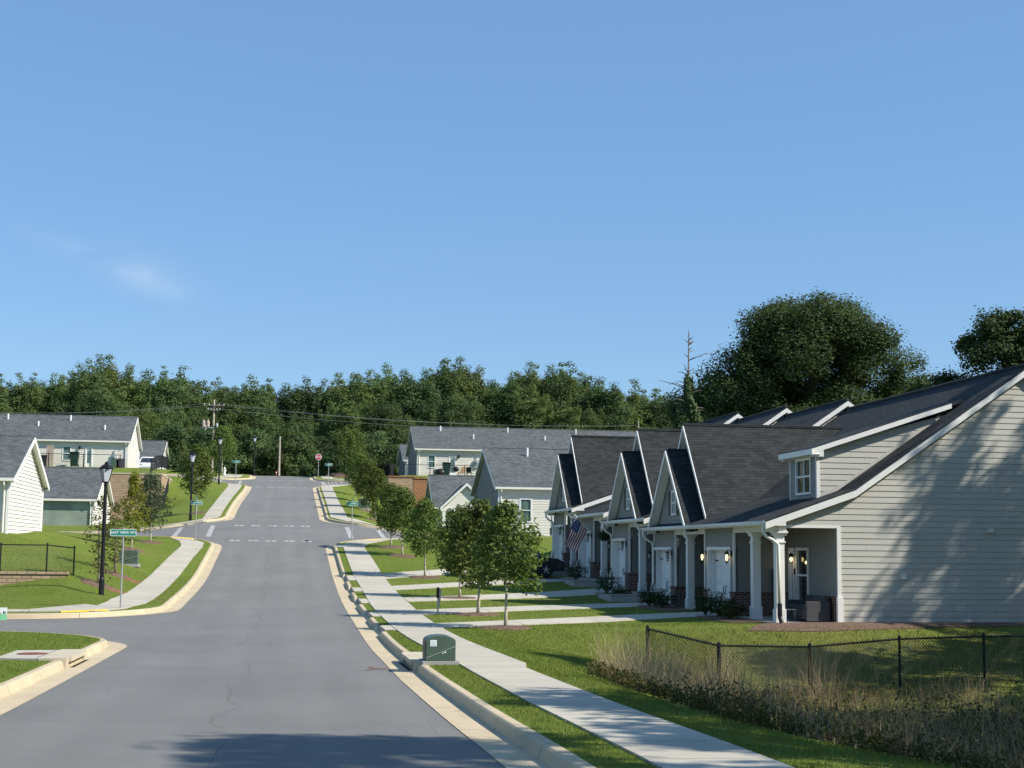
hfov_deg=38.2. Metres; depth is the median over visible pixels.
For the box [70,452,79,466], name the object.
wheeled bin
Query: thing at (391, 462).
understorey tree
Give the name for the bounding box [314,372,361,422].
forest tree
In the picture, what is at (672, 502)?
window
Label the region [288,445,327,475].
understorey tree
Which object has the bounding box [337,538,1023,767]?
lawn
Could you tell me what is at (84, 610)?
tactile paving
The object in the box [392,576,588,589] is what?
driveway
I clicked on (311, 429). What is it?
forest tree
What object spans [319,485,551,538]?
lawn
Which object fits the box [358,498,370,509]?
utility box
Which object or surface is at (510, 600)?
grass
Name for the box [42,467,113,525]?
garage house
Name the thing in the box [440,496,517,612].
young street tree
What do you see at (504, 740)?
curb
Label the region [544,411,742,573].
townhouse
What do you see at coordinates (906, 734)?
dry grass
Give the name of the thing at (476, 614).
mulch ring
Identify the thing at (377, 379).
forest tree
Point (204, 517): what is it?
sidewalk
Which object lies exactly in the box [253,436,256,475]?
street lamp
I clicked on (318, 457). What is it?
stop sign
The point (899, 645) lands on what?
chain link fence
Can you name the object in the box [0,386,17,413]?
forest tree
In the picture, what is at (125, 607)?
sidewalk
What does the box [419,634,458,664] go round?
utility box
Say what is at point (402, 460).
distant house
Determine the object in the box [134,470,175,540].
young street tree
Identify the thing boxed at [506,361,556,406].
forest tree
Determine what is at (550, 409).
forest tree
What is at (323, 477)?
sidewalk
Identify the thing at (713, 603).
shrub
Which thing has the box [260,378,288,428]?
forest tree
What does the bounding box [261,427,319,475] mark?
understorey tree
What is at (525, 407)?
forest tree
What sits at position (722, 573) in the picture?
front door
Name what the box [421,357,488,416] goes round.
forest tree
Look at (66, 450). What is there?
window
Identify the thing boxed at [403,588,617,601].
driveway
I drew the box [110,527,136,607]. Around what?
street sign
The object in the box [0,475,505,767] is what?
road
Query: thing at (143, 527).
sidewalk
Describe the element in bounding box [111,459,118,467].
condenser unit
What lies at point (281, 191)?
sky
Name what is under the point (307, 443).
overhead wire
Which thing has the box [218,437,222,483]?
street lamp
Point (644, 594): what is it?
shrub
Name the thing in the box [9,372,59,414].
forest tree
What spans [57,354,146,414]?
forest tree
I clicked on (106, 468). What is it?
street lamp
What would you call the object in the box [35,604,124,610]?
sidewalk
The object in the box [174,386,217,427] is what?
forest tree
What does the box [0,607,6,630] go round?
yard sign
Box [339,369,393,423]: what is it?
forest tree
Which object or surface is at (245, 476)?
lawn
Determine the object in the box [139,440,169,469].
distant house
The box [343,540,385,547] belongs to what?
sidewalk
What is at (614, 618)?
driveway
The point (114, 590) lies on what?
mulch ring
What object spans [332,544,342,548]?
sidewalk
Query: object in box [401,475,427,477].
terrace
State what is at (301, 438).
overhead wire
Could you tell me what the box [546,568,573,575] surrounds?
step wall
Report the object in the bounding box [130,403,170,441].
forest tree
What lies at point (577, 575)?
shrub
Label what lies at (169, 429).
understorey tree
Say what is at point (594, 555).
townhouse
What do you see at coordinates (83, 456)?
metal fence
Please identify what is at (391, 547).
mulch ring
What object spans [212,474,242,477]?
sidewalk
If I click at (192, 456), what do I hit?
street lamp
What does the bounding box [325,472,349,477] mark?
mulch ring
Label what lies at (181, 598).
curb
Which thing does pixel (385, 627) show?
driveway
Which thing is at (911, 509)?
townhouse
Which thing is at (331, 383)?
forest tree
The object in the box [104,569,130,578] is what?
mulch ring
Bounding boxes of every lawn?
[0,530,210,613]
[0,631,99,682]
[42,476,244,530]
[163,472,249,477]
[252,475,313,476]
[315,476,360,479]
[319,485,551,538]
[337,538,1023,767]
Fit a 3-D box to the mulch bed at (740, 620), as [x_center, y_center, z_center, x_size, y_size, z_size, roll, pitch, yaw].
[6.808,7.390,46.249,1.320,0.107,4.350,2,-7,-9]
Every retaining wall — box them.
[0,571,69,584]
[110,473,171,519]
[382,476,427,516]
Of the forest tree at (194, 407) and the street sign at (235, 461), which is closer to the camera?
the street sign at (235, 461)
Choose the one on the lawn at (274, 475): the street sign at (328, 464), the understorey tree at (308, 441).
the understorey tree at (308, 441)
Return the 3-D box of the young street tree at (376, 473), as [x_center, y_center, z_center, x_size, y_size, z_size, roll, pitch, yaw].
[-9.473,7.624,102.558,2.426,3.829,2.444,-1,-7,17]
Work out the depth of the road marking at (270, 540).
86.63 m
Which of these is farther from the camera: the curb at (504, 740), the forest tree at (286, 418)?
the forest tree at (286, 418)
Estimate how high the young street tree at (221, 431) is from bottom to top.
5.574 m
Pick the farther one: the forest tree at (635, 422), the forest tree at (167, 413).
the forest tree at (635, 422)
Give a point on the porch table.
(791, 614)
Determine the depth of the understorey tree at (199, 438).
186.24 m
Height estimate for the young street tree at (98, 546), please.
3.596 m
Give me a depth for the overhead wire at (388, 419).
182.95 m
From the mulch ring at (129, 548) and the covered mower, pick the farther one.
the covered mower
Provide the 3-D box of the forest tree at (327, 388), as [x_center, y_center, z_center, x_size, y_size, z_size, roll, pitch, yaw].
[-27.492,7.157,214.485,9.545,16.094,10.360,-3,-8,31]
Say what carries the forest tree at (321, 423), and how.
on the lawn at (274, 475)
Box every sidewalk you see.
[7,609,25,611]
[22,607,92,611]
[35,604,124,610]
[57,521,202,531]
[99,546,201,605]
[99,605,132,608]
[160,517,216,525]
[170,537,203,546]
[202,516,219,518]
[205,485,241,515]
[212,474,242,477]
[320,476,343,479]
[321,486,346,516]
[325,485,345,486]
[331,517,375,525]
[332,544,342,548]
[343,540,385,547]
[344,548,794,767]
[350,538,400,541]
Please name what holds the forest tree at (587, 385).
on the lawn at (274, 475)
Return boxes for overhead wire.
[212,404,527,425]
[213,431,386,443]
[224,409,399,425]
[227,404,526,425]
[233,437,392,448]
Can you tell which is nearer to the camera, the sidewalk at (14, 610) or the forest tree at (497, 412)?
the sidewalk at (14, 610)
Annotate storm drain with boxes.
[0,649,88,668]
[398,652,484,671]
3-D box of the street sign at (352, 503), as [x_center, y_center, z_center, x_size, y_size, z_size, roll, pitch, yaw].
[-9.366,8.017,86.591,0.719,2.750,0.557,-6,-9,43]
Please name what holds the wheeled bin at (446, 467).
on the terrace at (420, 476)
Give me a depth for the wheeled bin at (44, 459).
133.74 m
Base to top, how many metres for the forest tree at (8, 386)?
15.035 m
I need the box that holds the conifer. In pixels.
[175,439,187,472]
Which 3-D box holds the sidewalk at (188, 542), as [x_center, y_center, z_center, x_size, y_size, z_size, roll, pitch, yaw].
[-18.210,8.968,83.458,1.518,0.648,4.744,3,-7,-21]
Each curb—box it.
[0,631,126,714]
[7,532,221,618]
[73,476,251,533]
[164,473,255,479]
[309,476,350,481]
[313,484,429,535]
[326,538,595,767]
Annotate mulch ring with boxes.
[81,578,115,588]
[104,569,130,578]
[106,588,126,592]
[120,546,145,552]
[123,577,141,582]
[139,540,163,543]
[186,511,205,514]
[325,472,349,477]
[377,545,405,548]
[389,554,414,557]
[408,575,441,578]
[441,596,475,598]
[453,612,499,615]
[477,625,531,630]
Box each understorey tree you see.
[148,420,194,472]
[167,434,195,472]
[187,423,241,473]
[201,448,235,473]
[223,428,276,474]
[226,452,246,473]
[240,429,278,474]
[249,443,291,475]
[260,443,293,474]
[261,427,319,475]
[288,429,322,474]
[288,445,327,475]
[306,434,334,474]
[314,456,331,475]
[315,428,379,474]
[319,453,345,475]
[362,430,397,471]
[374,444,397,476]
[378,444,399,475]
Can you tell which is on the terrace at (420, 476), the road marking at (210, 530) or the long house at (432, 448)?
the long house at (432, 448)
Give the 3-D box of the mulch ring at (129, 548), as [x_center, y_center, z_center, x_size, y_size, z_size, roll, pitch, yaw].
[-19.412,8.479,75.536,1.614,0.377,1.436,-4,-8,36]
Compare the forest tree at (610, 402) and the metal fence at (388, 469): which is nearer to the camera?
the metal fence at (388, 469)
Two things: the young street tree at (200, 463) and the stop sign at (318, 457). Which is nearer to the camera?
the young street tree at (200, 463)
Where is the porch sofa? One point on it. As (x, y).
(812, 608)
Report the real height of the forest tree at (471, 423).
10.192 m
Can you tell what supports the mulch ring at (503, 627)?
on the lawn at (372, 549)
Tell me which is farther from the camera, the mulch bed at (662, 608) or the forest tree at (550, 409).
the forest tree at (550, 409)
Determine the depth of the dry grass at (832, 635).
40.21 m
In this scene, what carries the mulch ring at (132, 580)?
on the lawn at (153, 558)
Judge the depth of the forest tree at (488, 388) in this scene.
214.45 m
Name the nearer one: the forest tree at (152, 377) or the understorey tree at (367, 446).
the understorey tree at (367, 446)
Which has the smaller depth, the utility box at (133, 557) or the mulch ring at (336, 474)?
the utility box at (133, 557)
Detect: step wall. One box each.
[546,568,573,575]
[564,580,605,586]
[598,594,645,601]
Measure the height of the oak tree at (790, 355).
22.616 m
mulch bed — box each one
[636,605,696,610]
[698,616,771,623]
[747,622,1023,631]
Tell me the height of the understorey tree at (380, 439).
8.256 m
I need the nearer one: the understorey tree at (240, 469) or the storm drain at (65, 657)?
the storm drain at (65, 657)
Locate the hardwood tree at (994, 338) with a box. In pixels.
[910,305,1023,390]
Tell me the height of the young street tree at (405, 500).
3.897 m
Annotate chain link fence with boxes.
[0,542,75,574]
[646,625,1023,692]
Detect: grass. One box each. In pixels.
[342,555,728,623]
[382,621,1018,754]
[580,607,761,709]
[606,624,1023,767]
[619,625,1023,704]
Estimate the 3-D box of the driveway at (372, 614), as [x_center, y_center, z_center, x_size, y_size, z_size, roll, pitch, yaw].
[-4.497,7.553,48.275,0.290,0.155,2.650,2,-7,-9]
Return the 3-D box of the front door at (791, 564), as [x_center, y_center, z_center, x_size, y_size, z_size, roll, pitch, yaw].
[9.248,6.494,48.642,0.140,2.210,0.600,2,-7,-9]
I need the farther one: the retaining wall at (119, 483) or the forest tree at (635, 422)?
the forest tree at (635, 422)
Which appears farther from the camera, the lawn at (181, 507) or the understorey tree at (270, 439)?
the understorey tree at (270, 439)
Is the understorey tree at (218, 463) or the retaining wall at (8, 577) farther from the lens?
the understorey tree at (218, 463)
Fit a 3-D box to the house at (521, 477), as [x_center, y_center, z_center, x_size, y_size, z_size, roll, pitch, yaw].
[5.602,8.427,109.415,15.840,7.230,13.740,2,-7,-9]
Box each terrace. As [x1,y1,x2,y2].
[44,466,174,472]
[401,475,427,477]
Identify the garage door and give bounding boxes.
[559,527,561,559]
[585,533,589,577]
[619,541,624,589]
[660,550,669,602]
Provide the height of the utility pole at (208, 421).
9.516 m
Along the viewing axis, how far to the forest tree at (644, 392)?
232.44 m
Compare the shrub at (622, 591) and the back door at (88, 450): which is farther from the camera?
the back door at (88, 450)
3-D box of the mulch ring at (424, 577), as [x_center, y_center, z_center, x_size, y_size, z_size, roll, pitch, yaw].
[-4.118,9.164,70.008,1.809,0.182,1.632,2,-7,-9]
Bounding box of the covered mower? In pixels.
[436,468,444,474]
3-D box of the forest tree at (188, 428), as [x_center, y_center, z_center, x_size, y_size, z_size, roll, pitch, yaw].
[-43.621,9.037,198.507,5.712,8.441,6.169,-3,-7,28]
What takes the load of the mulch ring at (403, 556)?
on the lawn at (372, 549)
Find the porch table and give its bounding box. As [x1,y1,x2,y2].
[786,609,796,621]
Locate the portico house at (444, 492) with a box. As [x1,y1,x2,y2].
[425,475,474,528]
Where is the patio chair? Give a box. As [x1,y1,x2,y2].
[466,467,472,474]
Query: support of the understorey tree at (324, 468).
on the lawn at (274, 475)
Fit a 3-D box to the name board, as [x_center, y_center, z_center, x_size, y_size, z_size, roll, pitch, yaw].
[8.707,6.842,48.739,0.240,1.530,0.095,2,-7,-9]
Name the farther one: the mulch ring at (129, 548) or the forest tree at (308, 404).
the forest tree at (308, 404)
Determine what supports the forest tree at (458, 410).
on the lawn at (274, 475)
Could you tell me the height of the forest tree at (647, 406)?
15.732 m
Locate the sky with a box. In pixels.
[0,0,1023,402]
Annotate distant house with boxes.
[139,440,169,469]
[396,444,407,475]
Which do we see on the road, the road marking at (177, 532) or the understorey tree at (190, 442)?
the road marking at (177, 532)
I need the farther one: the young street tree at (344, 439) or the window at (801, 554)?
the young street tree at (344, 439)
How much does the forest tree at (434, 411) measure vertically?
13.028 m
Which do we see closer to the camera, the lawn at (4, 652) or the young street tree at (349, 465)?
the lawn at (4, 652)
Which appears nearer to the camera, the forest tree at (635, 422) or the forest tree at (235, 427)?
the forest tree at (235, 427)
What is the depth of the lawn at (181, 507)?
112.25 m
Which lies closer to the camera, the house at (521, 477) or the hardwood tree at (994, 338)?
the hardwood tree at (994, 338)
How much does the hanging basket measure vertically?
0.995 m
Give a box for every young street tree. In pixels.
[82,494,120,582]
[100,501,136,572]
[118,470,152,548]
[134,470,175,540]
[177,443,217,511]
[208,425,237,473]
[334,427,358,466]
[339,450,362,495]
[343,429,367,463]
[348,454,374,497]
[349,459,385,510]
[358,466,389,519]
[367,482,405,545]
[378,487,421,554]
[399,497,447,575]
[425,504,484,596]
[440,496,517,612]
[467,499,549,625]
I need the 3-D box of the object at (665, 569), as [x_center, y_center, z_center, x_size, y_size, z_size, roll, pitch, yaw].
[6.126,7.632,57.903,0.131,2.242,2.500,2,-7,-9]
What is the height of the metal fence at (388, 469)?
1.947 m
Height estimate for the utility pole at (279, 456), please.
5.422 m
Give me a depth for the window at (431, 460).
147.61 m
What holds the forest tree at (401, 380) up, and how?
on the lawn at (274, 475)
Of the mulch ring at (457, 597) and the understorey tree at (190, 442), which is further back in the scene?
the understorey tree at (190, 442)
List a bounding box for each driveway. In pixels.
[346,575,355,580]
[351,587,361,592]
[358,599,368,603]
[367,611,379,616]
[379,625,395,630]
[383,569,465,578]
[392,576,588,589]
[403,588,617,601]
[417,603,653,614]
[435,612,716,627]
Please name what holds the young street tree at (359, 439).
on the lawn at (317, 477)
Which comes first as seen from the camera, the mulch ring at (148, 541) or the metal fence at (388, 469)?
the mulch ring at (148, 541)
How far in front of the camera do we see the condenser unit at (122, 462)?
134.62 m
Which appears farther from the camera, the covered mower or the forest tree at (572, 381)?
the forest tree at (572, 381)
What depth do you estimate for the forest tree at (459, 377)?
211.89 m
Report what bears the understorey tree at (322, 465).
on the lawn at (274, 475)
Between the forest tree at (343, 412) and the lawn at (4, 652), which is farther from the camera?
the forest tree at (343, 412)
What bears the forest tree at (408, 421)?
on the lawn at (274, 475)
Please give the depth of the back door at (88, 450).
135.72 m
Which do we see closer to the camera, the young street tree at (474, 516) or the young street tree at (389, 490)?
the young street tree at (474, 516)
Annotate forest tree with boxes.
[0,372,45,413]
[0,373,15,412]
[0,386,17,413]
[0,403,6,412]
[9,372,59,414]
[37,372,59,412]
[38,369,80,414]
[49,358,120,414]
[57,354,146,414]
[67,404,92,414]
[74,378,131,415]
[75,353,116,375]
[110,368,150,415]
[114,399,129,415]
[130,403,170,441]
[132,365,203,425]
[132,370,156,409]
[134,369,155,383]
[144,396,188,438]
[151,365,210,413]
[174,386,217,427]
[177,421,197,442]
[187,406,218,443]
[196,376,231,413]
[201,384,261,439]
[210,381,232,392]
[211,419,241,448]
[216,374,284,435]
[227,413,244,447]
[236,418,268,450]
[259,417,287,441]
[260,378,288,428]
[270,395,296,429]
[274,375,329,427]
[274,414,306,438]
[294,415,322,467]
[306,378,332,410]
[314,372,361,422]
[316,371,384,417]
[316,395,371,462]
[317,403,340,441]
[330,374,371,389]
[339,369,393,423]
[349,399,379,437]
[358,393,409,445]
[370,362,402,411]
[381,406,414,445]
[383,367,408,378]
[383,368,428,402]
[391,367,452,424]
[407,410,436,436]
[411,395,456,426]
[412,356,495,424]
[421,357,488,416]
[426,384,499,427]
[433,358,451,379]
[456,412,487,427]
[469,372,501,420]
[475,391,512,427]
[477,370,540,427]
[500,421,520,427]
[501,384,557,428]
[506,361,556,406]
[510,364,546,386]
[522,363,582,417]
[532,394,555,428]
[548,395,588,429]
[550,361,568,381]
[551,361,600,408]
[562,372,605,408]
[568,376,636,430]
[572,400,610,429]
[598,409,617,430]
[606,393,651,430]
[617,379,664,426]
[629,388,671,428]
[636,390,674,428]
[640,389,651,401]
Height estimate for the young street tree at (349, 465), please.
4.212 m
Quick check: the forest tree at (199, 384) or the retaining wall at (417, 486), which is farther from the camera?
the forest tree at (199, 384)
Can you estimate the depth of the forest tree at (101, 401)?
193.59 m
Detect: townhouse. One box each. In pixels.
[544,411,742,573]
[569,405,792,585]
[600,398,854,597]
[640,389,919,611]
[690,363,1023,622]
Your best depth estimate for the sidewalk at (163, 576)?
64.50 m
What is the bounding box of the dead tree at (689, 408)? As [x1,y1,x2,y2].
[660,330,714,428]
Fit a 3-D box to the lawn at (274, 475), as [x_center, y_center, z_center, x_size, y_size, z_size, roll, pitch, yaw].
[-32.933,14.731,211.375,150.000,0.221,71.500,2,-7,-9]
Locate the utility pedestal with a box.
[436,587,440,612]
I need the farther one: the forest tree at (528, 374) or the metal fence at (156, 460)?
the forest tree at (528, 374)
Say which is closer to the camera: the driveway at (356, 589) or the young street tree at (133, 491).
the driveway at (356, 589)
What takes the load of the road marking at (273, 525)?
on the road
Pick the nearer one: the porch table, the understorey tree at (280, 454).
the porch table
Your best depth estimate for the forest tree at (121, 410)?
198.68 m
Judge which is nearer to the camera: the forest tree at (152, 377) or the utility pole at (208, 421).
the utility pole at (208, 421)
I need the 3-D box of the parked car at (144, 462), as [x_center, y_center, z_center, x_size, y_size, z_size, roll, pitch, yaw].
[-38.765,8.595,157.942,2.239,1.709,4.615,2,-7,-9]
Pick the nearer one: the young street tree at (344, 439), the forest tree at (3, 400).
the young street tree at (344, 439)
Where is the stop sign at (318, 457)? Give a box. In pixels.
[316,454,321,473]
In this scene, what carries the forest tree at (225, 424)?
on the lawn at (274, 475)
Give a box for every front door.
[715,550,728,606]
[788,548,795,598]
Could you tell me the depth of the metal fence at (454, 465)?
144.09 m
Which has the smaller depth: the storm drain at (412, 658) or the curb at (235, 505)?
the storm drain at (412, 658)
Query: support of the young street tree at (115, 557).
on the lawn at (153, 558)
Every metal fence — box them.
[40,453,120,467]
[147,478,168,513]
[150,455,167,472]
[384,463,393,475]
[393,464,477,475]
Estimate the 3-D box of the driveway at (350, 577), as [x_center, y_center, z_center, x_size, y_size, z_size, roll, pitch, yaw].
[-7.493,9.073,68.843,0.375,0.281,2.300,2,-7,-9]
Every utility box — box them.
[118,550,139,566]
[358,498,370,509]
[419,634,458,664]
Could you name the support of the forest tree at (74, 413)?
on the lawn at (274, 475)
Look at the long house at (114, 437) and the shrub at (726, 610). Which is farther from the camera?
the long house at (114, 437)
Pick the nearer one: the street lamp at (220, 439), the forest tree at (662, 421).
the street lamp at (220, 439)
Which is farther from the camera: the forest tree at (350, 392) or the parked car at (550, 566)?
the forest tree at (350, 392)
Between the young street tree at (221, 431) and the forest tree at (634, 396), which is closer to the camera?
the young street tree at (221, 431)
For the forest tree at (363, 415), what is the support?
on the lawn at (274, 475)
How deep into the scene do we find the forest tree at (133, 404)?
204.92 m
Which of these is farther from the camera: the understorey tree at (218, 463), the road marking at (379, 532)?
the understorey tree at (218, 463)
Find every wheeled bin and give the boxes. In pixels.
[41,455,47,465]
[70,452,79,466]
[442,462,450,474]
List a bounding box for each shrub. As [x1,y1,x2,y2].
[565,560,589,579]
[595,568,623,592]
[611,585,632,593]
[637,584,660,604]
[651,588,677,606]
[692,587,718,614]
[708,591,732,614]
[715,598,748,618]
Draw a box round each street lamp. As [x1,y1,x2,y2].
[98,462,113,594]
[189,451,196,520]
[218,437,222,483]
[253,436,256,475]
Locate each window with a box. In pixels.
[62,446,70,460]
[427,455,435,467]
[519,498,531,522]
[626,488,630,509]
[671,490,675,515]
[795,457,810,495]
[795,548,809,599]
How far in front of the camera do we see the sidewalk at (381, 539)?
87.14 m
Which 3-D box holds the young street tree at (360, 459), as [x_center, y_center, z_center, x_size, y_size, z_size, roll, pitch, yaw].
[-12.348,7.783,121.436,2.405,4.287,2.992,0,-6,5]
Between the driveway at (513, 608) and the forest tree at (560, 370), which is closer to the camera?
the driveway at (513, 608)
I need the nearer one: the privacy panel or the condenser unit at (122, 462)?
the privacy panel
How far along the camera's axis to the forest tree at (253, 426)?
201.56 m
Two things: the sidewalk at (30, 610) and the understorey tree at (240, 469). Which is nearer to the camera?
the sidewalk at (30, 610)
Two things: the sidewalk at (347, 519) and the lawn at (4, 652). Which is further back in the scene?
the sidewalk at (347, 519)
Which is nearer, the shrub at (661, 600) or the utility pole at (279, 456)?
the shrub at (661, 600)
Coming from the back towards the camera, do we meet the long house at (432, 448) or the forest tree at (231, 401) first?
the forest tree at (231, 401)
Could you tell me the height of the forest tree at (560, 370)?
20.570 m
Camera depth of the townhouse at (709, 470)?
55.81 m
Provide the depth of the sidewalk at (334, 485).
144.51 m
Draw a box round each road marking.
[172,527,182,536]
[205,525,215,536]
[230,540,311,541]
[235,525,309,526]
[345,527,352,537]
[376,530,385,537]
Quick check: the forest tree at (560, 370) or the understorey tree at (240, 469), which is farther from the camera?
the forest tree at (560, 370)
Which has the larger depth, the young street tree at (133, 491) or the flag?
the young street tree at (133, 491)
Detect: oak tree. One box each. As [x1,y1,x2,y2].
[661,286,931,420]
[663,368,742,423]
[863,369,933,393]
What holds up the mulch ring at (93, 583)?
on the lawn at (153, 558)
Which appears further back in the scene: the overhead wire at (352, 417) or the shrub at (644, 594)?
the overhead wire at (352, 417)
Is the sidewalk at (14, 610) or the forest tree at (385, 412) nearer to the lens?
the sidewalk at (14, 610)
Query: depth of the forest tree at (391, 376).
237.09 m
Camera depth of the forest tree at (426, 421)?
203.25 m
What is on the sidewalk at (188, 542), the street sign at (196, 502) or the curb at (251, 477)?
the street sign at (196, 502)
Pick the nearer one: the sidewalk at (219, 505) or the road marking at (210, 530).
the road marking at (210, 530)
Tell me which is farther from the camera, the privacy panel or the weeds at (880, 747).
the privacy panel
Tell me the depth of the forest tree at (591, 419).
205.14 m
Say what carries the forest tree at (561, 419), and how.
on the lawn at (274, 475)
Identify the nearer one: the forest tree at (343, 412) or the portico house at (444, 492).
the portico house at (444, 492)
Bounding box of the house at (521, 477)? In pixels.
[470,447,568,535]
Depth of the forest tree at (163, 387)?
204.37 m
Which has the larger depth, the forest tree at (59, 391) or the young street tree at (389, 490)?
the forest tree at (59, 391)
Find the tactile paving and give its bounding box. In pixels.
[60,609,108,611]
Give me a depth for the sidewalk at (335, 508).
114.10 m
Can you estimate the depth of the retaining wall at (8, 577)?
56.56 m
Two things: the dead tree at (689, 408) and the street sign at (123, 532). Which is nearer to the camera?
the street sign at (123, 532)
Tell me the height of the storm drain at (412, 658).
0.249 m
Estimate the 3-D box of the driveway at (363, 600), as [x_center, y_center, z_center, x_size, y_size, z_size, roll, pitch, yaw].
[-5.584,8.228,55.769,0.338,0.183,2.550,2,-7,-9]
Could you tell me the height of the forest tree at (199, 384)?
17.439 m
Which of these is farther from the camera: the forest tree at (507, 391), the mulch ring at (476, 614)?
the forest tree at (507, 391)
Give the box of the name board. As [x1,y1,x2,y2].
[772,568,773,608]
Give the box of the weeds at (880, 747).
[584,660,1014,767]
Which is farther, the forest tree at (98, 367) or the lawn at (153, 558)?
the forest tree at (98, 367)
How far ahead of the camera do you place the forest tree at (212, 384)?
226.25 m
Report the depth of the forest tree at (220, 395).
209.89 m
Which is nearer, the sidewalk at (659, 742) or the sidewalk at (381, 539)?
the sidewalk at (659, 742)
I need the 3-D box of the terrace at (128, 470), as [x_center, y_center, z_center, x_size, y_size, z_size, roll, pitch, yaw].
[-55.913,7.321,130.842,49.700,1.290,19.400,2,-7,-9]
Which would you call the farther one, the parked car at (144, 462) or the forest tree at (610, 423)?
the forest tree at (610, 423)
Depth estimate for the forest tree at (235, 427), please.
201.46 m
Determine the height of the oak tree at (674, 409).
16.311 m
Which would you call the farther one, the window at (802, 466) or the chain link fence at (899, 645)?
the window at (802, 466)
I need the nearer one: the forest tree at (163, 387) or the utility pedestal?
the utility pedestal
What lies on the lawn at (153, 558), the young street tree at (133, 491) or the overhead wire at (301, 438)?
the young street tree at (133, 491)
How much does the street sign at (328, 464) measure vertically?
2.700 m
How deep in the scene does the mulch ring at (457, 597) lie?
58.28 m
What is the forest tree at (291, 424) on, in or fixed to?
on the lawn at (274, 475)
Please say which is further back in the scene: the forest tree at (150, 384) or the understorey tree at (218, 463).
the forest tree at (150, 384)
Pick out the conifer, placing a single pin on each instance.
(182, 446)
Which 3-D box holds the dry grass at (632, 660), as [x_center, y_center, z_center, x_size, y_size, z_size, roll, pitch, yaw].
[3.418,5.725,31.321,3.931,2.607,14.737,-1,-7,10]
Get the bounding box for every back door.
[84,447,92,466]
[449,456,455,474]
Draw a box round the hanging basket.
[597,524,609,540]
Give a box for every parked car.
[139,457,158,468]
[466,543,564,576]
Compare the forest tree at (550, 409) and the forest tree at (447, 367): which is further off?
the forest tree at (447, 367)
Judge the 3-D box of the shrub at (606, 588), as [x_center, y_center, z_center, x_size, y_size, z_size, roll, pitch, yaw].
[4.143,8.478,63.564,1.186,1.173,1.173,2,-7,-9]
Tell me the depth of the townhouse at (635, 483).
63.33 m
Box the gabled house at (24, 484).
[0,434,49,533]
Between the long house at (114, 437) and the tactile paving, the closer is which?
the tactile paving
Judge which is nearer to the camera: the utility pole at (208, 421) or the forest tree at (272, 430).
the utility pole at (208, 421)
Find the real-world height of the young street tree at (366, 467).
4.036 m
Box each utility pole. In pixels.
[201,399,224,470]
[278,436,280,475]
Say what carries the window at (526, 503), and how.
in the house at (521, 477)
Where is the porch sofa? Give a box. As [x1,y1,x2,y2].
[785,595,829,621]
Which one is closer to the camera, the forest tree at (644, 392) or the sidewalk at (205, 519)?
the sidewalk at (205, 519)
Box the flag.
[564,514,590,552]
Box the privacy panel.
[46,445,53,465]
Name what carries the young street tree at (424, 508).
on the lawn at (372, 549)
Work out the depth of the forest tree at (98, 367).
223.19 m
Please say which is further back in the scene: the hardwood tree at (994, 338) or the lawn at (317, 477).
the lawn at (317, 477)
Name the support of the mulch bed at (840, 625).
on the lawn at (372, 549)
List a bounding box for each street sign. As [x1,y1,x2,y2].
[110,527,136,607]
[190,496,201,540]
[232,460,239,484]
[325,463,332,485]
[347,497,357,540]
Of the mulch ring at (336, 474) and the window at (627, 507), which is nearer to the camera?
the window at (627, 507)
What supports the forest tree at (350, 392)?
on the lawn at (274, 475)
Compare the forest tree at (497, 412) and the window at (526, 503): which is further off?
the forest tree at (497, 412)
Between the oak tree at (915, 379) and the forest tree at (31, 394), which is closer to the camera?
the oak tree at (915, 379)
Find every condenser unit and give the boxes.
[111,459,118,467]
[117,458,124,467]
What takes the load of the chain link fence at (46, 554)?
on the retaining wall at (8, 577)
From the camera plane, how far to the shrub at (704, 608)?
48.93 m
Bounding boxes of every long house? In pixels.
[0,413,142,467]
[405,426,635,478]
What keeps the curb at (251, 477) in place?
on the road
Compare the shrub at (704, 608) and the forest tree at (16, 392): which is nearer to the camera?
the shrub at (704, 608)
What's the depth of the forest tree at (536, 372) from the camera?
232.49 m

